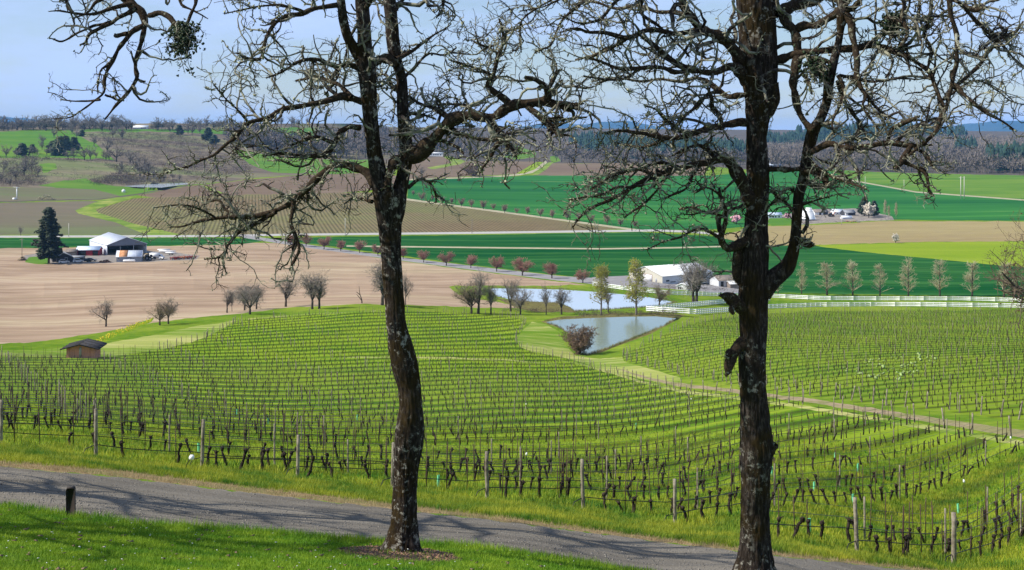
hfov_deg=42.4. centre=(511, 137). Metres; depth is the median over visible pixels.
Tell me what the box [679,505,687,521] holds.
grape vine
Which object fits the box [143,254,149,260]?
tractor
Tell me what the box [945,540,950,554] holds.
grape vine
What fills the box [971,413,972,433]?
edge post
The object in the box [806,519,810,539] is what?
grape vine
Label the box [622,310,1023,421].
vineyard ground
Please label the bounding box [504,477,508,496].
grape vine
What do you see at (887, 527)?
grape vine
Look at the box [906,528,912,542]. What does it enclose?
grape vine
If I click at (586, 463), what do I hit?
trellis wire
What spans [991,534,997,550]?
grape vine
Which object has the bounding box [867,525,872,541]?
grape vine
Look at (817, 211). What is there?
old shed
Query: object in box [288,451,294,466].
grape vine
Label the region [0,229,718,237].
valley road
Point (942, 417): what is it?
edge post
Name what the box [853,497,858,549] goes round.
end post
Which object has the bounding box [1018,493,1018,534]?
vine stake
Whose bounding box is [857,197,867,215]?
dark conifer
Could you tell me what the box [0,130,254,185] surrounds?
bramble scrub
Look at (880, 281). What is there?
upright tree
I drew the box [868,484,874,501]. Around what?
grape vine
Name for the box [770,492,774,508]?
grape vine
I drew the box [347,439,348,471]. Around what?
row post
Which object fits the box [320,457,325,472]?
grape vine
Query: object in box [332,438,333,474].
vine stake
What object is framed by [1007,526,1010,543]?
grape vine
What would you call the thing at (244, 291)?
bare tree
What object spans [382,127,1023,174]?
woodland floor
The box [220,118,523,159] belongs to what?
grove
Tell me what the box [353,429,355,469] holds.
vine stake
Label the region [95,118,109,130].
hilltop tree
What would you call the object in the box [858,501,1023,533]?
trellis wire
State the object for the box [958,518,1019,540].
trellis wire
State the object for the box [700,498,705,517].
grape vine
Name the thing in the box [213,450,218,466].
grape vine
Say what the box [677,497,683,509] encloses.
grape vine
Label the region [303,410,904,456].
trellis wire
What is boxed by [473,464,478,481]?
grape vine
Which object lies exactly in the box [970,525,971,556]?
vine stake
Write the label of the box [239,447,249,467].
grape vine
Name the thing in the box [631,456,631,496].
vine stake
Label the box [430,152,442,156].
long house
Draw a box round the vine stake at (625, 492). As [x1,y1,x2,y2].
[624,471,626,511]
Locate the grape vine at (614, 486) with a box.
[611,484,617,498]
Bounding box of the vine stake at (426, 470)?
[426,454,426,487]
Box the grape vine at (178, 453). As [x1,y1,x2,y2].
[177,443,181,462]
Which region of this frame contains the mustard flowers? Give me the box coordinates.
[97,318,151,340]
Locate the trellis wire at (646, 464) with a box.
[429,415,936,464]
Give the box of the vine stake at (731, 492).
[731,473,731,512]
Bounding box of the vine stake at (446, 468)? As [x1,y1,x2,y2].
[446,450,446,487]
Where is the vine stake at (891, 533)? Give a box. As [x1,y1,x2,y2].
[891,515,891,552]
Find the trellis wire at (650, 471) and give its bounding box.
[419,420,935,472]
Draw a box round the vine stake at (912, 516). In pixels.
[912,495,913,539]
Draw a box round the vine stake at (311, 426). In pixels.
[311,412,311,441]
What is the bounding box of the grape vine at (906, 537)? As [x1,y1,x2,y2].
[902,535,908,554]
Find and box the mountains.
[0,116,1023,130]
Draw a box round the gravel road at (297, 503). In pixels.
[0,466,905,569]
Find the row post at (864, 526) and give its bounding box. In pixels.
[863,496,865,541]
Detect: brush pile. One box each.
[18,256,26,260]
[38,194,54,199]
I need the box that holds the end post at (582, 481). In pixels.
[580,459,584,507]
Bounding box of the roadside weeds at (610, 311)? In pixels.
[501,218,894,315]
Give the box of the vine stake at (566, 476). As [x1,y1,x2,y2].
[566,460,566,493]
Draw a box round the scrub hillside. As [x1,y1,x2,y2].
[0,123,397,187]
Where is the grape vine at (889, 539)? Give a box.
[886,537,891,555]
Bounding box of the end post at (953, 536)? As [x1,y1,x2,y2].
[951,512,956,563]
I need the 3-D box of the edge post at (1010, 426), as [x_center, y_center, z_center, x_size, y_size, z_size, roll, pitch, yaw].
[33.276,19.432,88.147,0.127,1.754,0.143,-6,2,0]
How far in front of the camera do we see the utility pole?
1102.09 m
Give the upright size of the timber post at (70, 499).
0.721 m
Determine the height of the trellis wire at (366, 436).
12.807 m
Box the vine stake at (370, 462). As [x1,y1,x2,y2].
[370,447,370,477]
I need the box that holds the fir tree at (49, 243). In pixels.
[30,207,68,263]
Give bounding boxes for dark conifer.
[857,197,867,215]
[871,200,879,215]
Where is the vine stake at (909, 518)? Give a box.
[909,502,909,534]
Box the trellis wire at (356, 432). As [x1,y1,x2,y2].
[3,397,797,432]
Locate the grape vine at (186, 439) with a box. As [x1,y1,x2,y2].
[184,438,190,453]
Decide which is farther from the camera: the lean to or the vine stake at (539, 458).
the lean to
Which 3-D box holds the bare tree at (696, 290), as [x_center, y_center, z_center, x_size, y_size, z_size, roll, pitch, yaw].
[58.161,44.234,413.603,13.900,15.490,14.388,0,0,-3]
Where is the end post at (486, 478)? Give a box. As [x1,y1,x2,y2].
[485,451,488,497]
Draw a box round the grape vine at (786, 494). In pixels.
[781,492,787,506]
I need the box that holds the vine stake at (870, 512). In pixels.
[870,494,871,542]
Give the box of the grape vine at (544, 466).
[543,464,547,479]
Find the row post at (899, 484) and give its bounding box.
[899,465,900,498]
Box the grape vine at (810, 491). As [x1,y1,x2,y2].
[809,488,815,502]
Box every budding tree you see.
[299,234,312,243]
[318,236,330,248]
[335,240,346,250]
[353,239,366,252]
[370,244,379,253]
[401,247,407,258]
[416,250,430,261]
[437,251,455,265]
[464,253,476,267]
[488,255,505,271]
[511,257,534,275]
[540,263,559,277]
[574,269,591,282]
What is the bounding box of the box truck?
[149,253,164,259]
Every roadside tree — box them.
[479,200,488,208]
[502,204,507,212]
[536,208,543,216]
[562,210,571,219]
[603,215,610,224]
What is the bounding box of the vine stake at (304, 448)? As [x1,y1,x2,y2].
[304,429,304,468]
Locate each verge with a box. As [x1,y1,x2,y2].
[1,461,930,569]
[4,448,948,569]
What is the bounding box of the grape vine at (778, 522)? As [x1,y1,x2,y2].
[777,516,783,536]
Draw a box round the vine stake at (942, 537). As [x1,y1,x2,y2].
[941,520,942,553]
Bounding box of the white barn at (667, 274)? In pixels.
[629,263,712,283]
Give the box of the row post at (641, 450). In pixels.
[640,436,641,463]
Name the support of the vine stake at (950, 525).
on the vineyard ground at (362, 327)
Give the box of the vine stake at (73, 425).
[73,407,73,442]
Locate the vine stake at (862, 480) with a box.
[862,464,862,497]
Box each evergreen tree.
[13,143,31,155]
[28,144,35,152]
[44,140,54,152]
[48,136,68,154]
[50,144,62,155]
[62,135,74,150]
[70,137,81,149]
[78,130,86,135]
[173,125,184,134]
[200,127,212,139]
[209,134,219,143]
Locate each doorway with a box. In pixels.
[78,251,85,255]
[92,251,97,255]
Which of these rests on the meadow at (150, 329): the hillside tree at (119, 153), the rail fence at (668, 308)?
the rail fence at (668, 308)
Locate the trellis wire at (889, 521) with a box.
[774,481,1023,522]
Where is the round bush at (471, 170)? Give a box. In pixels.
[459,162,484,175]
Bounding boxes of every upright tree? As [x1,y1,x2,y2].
[794,263,807,293]
[815,261,843,294]
[841,261,862,295]
[870,262,891,295]
[895,257,919,295]
[929,258,951,295]
[962,260,979,295]
[996,261,1019,297]
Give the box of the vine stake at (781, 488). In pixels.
[780,470,782,505]
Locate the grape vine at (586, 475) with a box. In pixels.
[584,474,591,488]
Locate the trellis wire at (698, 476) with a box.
[488,423,970,481]
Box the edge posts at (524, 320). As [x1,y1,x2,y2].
[233,306,980,342]
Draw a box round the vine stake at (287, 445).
[287,428,287,464]
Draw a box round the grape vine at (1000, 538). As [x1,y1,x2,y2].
[998,533,1003,549]
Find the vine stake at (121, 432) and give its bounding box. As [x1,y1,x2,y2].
[120,409,123,456]
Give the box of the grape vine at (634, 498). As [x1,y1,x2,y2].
[631,496,637,511]
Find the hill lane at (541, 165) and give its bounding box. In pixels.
[409,161,546,179]
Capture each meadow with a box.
[0,163,1023,568]
[0,320,234,357]
[516,322,679,386]
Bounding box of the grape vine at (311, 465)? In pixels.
[307,455,314,476]
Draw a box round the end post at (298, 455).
[296,435,299,474]
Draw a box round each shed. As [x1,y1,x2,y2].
[65,249,77,254]
[72,255,85,261]
[76,246,102,255]
[116,250,143,261]
[676,283,688,289]
[709,275,732,286]
[726,281,738,288]
[812,209,828,214]
[829,209,842,214]
[840,210,855,215]
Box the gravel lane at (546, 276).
[240,235,591,283]
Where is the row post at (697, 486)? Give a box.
[697,467,698,507]
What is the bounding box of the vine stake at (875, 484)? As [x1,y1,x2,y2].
[875,470,875,499]
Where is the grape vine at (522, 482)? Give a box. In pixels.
[519,480,525,496]
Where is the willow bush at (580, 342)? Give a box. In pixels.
[558,324,599,354]
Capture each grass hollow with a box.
[38,178,154,195]
[39,163,56,172]
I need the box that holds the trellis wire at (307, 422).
[3,394,773,423]
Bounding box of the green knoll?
[504,146,535,159]
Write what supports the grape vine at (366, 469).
on the vineyard ground at (362, 327)
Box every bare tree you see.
[90,298,115,326]
[145,300,176,324]
[156,298,182,323]
[221,288,237,312]
[231,283,269,313]
[234,281,251,309]
[247,282,267,308]
[269,271,302,306]
[298,267,329,308]
[303,270,328,308]
[365,258,404,304]
[403,270,413,304]
[452,280,486,313]
[454,265,492,313]
[484,284,498,313]
[498,276,525,311]
[508,284,532,314]
[538,281,551,314]
[550,284,573,313]
[599,285,618,310]
[650,282,673,306]
[675,257,714,301]
[675,260,718,301]
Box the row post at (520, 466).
[519,446,520,486]
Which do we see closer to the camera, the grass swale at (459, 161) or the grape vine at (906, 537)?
the grape vine at (906, 537)
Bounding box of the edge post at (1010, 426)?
[1008,416,1011,436]
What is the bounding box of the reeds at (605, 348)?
[544,314,674,354]
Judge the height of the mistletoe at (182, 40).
1.177 m
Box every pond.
[490,288,671,310]
[547,316,675,352]
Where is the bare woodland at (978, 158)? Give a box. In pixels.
[547,143,1023,174]
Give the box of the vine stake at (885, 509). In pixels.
[885,492,885,528]
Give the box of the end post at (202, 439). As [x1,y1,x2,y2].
[200,419,204,465]
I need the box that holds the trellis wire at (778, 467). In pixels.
[584,422,1006,482]
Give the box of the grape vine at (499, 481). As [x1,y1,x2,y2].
[497,473,501,490]
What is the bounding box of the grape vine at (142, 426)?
[137,423,144,437]
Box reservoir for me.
[128,183,187,187]
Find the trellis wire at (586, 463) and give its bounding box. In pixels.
[315,413,911,463]
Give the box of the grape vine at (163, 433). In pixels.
[162,421,166,438]
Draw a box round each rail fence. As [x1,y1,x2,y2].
[593,282,1018,301]
[646,306,695,313]
[647,299,725,309]
[696,302,1023,314]
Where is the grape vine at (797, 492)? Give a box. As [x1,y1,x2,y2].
[792,489,799,503]
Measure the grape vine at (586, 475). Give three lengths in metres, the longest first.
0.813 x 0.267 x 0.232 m
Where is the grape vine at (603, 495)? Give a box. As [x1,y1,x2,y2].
[602,492,606,510]
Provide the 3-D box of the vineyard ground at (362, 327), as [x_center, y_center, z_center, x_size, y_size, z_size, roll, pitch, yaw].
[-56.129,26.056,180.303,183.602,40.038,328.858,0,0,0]
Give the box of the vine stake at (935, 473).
[935,458,935,488]
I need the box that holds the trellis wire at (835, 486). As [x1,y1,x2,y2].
[677,437,1019,500]
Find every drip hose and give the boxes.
[3,404,738,432]
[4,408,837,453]
[6,400,800,439]
[15,399,785,435]
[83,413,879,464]
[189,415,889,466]
[286,418,912,473]
[380,424,940,487]
[476,429,970,495]
[571,433,1005,508]
[665,442,1023,518]
[770,489,1023,533]
[846,511,1022,549]
[945,526,1022,560]
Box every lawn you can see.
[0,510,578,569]
[25,257,47,263]
[768,218,790,225]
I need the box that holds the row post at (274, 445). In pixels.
[274,424,275,463]
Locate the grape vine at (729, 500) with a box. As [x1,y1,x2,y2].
[727,493,734,514]
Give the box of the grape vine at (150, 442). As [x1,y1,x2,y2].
[148,435,152,450]
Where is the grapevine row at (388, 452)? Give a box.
[99,408,879,455]
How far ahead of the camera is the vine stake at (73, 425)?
50.08 m
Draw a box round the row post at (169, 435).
[168,415,169,451]
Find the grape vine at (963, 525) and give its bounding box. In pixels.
[960,520,965,535]
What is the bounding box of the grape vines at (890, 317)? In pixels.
[0,309,1023,425]
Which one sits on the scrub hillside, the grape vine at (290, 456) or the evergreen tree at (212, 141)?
the evergreen tree at (212, 141)
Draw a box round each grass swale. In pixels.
[75,197,177,234]
[428,156,463,168]
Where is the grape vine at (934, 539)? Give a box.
[929,535,935,555]
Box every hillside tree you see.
[1,143,12,157]
[1,160,8,169]
[8,165,20,179]
[12,155,33,174]
[13,148,21,156]
[24,153,43,166]
[68,123,75,131]
[69,148,79,156]
[77,145,90,159]
[85,144,97,159]
[90,134,99,143]
[100,137,117,149]
[105,142,129,161]
[109,127,117,137]
[114,126,125,137]
[117,160,124,168]
[123,151,137,163]
[126,153,146,174]
[134,161,149,176]
[140,156,158,175]
[188,124,197,132]
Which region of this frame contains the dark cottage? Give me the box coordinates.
[56,251,72,261]
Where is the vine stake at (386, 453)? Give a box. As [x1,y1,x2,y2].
[386,438,387,472]
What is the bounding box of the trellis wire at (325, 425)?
[3,394,771,425]
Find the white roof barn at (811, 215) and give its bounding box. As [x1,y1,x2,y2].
[802,212,815,220]
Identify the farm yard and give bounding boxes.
[24,250,198,263]
[768,208,893,224]
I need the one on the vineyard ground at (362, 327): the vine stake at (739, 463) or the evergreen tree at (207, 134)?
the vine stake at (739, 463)
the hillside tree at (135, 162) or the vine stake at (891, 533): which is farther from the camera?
the hillside tree at (135, 162)
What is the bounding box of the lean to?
[840,215,852,218]
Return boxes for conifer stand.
[954,135,1023,170]
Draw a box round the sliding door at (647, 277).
[643,274,651,280]
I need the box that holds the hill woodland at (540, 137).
[509,131,1023,151]
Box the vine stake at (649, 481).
[648,465,650,498]
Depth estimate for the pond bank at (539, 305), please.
383.99 m
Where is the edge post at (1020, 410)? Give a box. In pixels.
[1018,401,1022,419]
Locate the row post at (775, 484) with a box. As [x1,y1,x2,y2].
[774,463,775,505]
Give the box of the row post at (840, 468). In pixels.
[839,455,840,487]
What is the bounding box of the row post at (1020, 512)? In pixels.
[1020,493,1021,531]
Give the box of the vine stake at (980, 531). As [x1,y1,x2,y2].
[980,508,981,555]
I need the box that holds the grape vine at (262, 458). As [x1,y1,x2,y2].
[260,448,265,468]
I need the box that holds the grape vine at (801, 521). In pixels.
[792,516,804,538]
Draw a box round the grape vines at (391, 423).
[0,383,1023,468]
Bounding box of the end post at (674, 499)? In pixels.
[673,478,676,522]
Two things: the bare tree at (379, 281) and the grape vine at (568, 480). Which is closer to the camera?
the grape vine at (568, 480)
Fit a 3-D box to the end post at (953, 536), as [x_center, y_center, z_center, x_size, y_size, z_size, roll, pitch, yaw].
[14.329,13.135,42.801,0.177,1.964,0.186,0,0,32]
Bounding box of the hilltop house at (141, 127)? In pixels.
[133,125,148,128]
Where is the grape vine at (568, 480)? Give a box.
[566,476,572,497]
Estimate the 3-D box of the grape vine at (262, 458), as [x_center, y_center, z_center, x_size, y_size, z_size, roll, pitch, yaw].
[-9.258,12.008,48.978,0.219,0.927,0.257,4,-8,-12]
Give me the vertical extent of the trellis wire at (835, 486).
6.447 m
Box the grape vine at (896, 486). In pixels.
[894,484,898,499]
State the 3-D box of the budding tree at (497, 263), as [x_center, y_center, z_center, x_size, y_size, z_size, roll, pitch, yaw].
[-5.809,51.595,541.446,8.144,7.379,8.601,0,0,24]
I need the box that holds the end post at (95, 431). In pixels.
[94,409,97,454]
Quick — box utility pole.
[960,176,964,198]
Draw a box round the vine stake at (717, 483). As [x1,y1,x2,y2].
[715,462,718,502]
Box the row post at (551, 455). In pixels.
[551,440,551,472]
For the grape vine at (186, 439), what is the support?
on the vineyard ground at (362, 327)
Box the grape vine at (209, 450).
[206,446,211,464]
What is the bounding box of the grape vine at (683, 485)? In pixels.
[681,479,685,496]
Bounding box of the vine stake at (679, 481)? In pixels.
[679,465,680,510]
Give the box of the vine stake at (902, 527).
[902,506,903,549]
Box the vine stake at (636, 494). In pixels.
[634,478,638,512]
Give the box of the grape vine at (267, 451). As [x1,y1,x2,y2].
[266,447,271,464]
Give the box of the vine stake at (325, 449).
[325,431,326,469]
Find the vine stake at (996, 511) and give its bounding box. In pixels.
[995,493,997,530]
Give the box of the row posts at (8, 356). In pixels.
[1,307,1023,395]
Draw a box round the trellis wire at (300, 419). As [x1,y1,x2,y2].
[8,391,769,419]
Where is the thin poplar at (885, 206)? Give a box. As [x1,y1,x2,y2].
[883,199,886,212]
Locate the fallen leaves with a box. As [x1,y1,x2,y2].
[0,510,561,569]
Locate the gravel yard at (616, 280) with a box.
[592,276,738,292]
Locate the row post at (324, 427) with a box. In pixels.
[323,415,324,445]
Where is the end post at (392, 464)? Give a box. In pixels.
[391,442,393,485]
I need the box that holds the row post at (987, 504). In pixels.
[987,487,987,522]
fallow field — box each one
[139,173,409,197]
[409,156,533,178]
[539,163,705,175]
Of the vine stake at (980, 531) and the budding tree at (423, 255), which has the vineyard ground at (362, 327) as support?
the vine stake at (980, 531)
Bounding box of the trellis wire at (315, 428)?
[22,396,781,428]
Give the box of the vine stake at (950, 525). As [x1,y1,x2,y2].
[949,505,950,551]
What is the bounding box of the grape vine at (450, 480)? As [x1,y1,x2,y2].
[447,472,453,488]
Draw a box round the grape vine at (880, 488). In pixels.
[878,486,882,500]
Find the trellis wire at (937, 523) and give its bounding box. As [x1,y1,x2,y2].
[857,498,1015,523]
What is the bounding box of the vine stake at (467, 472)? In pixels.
[467,456,467,488]
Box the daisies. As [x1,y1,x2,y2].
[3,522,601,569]
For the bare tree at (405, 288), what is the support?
on the meadow at (150, 329)
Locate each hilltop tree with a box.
[0,115,10,123]
[8,118,21,129]
[15,115,28,129]
[25,115,38,129]
[31,115,52,130]
[43,113,61,128]
[63,117,77,125]
[74,120,90,129]
[81,112,100,128]
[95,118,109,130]
[104,116,119,129]
[107,113,124,129]
[117,118,134,129]
[149,117,170,130]
[163,119,176,128]
[183,117,195,130]
[186,116,201,128]
[200,115,213,125]
[218,117,229,128]
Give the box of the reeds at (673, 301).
[489,286,676,311]
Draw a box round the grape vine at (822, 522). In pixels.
[819,520,824,538]
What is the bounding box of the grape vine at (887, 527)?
[884,525,888,542]
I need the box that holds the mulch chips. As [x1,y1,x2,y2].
[337,545,463,562]
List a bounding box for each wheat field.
[0,238,260,247]
[269,232,1023,296]
[407,171,1023,229]
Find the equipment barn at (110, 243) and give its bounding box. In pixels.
[90,232,146,254]
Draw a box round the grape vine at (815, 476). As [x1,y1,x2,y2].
[813,474,817,488]
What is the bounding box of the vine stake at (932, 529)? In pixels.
[932,505,932,553]
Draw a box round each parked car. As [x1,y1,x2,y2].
[58,259,69,263]
[99,259,110,262]
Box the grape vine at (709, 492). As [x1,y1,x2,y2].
[708,490,712,506]
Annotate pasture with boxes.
[0,129,113,159]
[80,127,313,138]
[233,149,368,173]
[816,241,1023,266]
[831,169,1023,198]
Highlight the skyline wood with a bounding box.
[0,120,261,130]
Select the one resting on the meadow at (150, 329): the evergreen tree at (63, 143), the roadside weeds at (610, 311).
the roadside weeds at (610, 311)
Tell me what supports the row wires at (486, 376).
on the vineyard ground at (362, 327)
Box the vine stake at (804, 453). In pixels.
[804,438,804,470]
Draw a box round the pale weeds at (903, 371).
[843,352,936,380]
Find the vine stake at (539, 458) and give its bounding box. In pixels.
[539,442,539,475]
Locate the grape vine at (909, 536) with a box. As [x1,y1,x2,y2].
[905,533,910,554]
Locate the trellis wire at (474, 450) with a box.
[205,410,868,450]
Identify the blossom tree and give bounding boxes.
[730,215,741,222]
[863,202,875,217]
[892,234,899,242]
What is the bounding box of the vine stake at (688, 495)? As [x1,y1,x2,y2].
[688,475,688,516]
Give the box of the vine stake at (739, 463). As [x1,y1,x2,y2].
[739,446,739,480]
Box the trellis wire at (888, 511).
[773,475,1021,513]
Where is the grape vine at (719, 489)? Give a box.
[716,487,722,501]
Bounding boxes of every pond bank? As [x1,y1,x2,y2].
[496,298,573,312]
[541,313,684,354]
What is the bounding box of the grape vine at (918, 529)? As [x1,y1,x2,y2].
[917,527,924,542]
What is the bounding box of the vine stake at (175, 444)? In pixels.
[175,428,176,462]
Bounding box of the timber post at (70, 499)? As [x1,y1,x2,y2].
[66,486,75,514]
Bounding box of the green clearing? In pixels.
[550,156,559,162]
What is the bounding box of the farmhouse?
[768,212,781,217]
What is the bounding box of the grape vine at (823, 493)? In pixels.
[819,488,828,503]
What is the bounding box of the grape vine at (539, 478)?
[537,476,543,496]
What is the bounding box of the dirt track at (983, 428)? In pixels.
[619,369,1023,437]
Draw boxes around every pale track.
[248,310,375,319]
[305,356,558,364]
[346,245,720,248]
[407,198,639,229]
[558,360,1023,445]
[843,177,1023,200]
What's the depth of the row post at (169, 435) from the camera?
53.85 m
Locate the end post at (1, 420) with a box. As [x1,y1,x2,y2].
[0,400,2,443]
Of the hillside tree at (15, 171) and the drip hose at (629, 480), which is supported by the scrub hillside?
the hillside tree at (15, 171)
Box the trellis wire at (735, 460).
[488,419,967,472]
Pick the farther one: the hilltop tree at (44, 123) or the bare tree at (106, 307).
the hilltop tree at (44, 123)
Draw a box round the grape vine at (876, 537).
[873,534,878,552]
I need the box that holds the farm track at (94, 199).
[0,185,187,201]
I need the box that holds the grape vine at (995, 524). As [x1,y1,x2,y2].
[991,518,996,533]
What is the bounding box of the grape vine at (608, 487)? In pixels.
[602,483,611,497]
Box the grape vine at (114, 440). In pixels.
[110,431,115,446]
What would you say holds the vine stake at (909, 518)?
on the vineyard ground at (362, 327)
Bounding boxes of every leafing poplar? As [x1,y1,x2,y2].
[589,262,611,314]
[621,258,652,314]
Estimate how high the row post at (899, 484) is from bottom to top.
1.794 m
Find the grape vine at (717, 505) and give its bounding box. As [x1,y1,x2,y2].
[715,502,719,515]
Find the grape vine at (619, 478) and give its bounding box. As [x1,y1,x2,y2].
[618,476,620,489]
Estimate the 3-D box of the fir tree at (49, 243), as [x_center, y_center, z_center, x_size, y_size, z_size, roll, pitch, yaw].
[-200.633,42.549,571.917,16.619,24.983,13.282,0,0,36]
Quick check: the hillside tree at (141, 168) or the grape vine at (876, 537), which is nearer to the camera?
the grape vine at (876, 537)
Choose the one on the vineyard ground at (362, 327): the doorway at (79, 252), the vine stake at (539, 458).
the vine stake at (539, 458)
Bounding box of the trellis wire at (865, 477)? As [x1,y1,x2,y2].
[677,431,1020,490]
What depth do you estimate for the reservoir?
1172.83 m
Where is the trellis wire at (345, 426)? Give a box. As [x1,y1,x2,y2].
[35,393,799,426]
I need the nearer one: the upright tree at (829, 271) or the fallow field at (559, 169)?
the upright tree at (829, 271)
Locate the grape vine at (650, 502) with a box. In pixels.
[648,499,652,512]
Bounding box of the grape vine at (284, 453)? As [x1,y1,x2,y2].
[282,451,287,470]
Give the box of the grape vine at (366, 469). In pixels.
[363,463,369,478]
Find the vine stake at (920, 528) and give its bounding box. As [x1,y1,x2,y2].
[920,504,921,554]
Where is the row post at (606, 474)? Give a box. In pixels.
[606,456,607,498]
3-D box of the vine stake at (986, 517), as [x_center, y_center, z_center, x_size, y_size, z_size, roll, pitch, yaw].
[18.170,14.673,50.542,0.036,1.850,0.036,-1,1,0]
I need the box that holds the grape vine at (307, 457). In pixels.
[304,456,309,471]
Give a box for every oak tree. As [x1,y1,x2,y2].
[47,0,211,150]
[124,0,624,552]
[480,0,1023,569]
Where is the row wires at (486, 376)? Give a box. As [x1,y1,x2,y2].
[0,351,739,427]
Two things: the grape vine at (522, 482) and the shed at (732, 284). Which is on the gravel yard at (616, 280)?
the shed at (732, 284)
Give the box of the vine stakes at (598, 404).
[2,305,1023,454]
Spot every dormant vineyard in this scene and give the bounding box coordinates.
[96,192,618,234]
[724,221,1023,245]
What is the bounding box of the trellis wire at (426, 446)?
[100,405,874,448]
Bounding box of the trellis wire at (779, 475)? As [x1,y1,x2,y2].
[584,427,1007,492]
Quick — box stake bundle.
[559,448,570,490]
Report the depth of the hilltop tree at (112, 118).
1979.21 m
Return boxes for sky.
[0,0,1023,129]
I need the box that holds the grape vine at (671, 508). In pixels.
[670,497,672,513]
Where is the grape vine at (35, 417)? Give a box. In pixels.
[33,415,37,428]
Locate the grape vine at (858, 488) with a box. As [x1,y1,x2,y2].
[856,486,861,500]
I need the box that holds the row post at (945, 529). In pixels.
[944,508,946,551]
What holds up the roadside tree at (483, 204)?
on the pale track at (525, 215)
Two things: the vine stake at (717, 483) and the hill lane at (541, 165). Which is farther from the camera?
the hill lane at (541, 165)
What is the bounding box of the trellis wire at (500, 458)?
[210,411,885,458]
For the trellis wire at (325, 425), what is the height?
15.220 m
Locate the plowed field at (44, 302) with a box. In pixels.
[0,243,582,343]
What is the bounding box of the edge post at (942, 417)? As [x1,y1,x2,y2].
[941,408,944,428]
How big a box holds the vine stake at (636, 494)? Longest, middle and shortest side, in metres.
1.350 x 0.036 x 0.036 m
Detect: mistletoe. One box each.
[158,18,206,77]
[793,44,837,90]
[865,0,915,49]
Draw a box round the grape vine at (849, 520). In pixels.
[845,517,851,541]
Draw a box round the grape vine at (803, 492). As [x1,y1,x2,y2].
[801,489,805,505]
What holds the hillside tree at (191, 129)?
on the scrub hillside
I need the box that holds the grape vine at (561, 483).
[559,481,563,497]
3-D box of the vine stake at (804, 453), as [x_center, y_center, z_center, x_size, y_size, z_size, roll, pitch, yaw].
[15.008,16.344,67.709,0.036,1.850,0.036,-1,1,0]
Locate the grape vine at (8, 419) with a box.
[5,412,9,428]
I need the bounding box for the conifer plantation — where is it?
[568,130,871,159]
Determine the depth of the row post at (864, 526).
43.88 m
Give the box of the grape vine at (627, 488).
[626,485,630,499]
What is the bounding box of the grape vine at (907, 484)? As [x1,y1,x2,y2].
[906,483,908,497]
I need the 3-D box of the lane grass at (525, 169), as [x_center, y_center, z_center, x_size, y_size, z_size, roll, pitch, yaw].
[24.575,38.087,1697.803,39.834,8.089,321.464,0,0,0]
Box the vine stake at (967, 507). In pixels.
[967,491,967,529]
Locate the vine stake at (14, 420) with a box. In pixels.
[13,397,14,442]
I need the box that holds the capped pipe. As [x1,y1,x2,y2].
[185,455,193,467]
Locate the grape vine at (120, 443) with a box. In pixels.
[119,440,124,457]
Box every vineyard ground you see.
[0,311,1023,569]
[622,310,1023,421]
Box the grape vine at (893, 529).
[892,525,896,541]
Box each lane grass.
[516,162,542,173]
[533,162,552,174]
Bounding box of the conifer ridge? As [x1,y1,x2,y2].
[795,121,968,139]
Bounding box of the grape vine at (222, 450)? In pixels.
[220,445,226,465]
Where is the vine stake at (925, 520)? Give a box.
[925,498,925,542]
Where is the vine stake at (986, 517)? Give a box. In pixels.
[986,497,986,538]
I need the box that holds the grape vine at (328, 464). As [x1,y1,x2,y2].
[327,461,333,476]
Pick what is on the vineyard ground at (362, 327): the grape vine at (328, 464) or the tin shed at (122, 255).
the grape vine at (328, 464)
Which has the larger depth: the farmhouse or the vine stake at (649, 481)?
the farmhouse
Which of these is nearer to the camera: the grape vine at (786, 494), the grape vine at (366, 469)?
the grape vine at (366, 469)
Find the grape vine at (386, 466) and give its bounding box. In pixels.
[382,463,388,477]
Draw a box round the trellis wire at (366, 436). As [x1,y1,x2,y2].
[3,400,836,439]
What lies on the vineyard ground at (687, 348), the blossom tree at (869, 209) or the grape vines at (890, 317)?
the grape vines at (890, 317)
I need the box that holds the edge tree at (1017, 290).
[972,207,1023,328]
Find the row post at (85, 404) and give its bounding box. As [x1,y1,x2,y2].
[85,393,86,415]
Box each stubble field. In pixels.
[0,188,124,200]
[0,195,144,234]
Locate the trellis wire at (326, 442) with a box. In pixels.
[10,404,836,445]
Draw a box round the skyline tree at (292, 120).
[286,114,294,127]
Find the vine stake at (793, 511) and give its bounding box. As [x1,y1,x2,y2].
[793,495,794,529]
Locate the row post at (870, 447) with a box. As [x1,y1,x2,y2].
[869,436,870,462]
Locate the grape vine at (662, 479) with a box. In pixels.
[660,472,664,486]
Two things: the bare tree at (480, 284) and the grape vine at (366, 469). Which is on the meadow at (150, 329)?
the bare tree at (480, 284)
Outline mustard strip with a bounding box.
[97,318,153,341]
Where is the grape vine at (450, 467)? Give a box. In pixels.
[449,464,456,479]
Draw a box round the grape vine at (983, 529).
[981,526,985,540]
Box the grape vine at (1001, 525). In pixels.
[997,515,1003,533]
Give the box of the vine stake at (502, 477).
[502,459,503,495]
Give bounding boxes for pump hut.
[60,338,106,357]

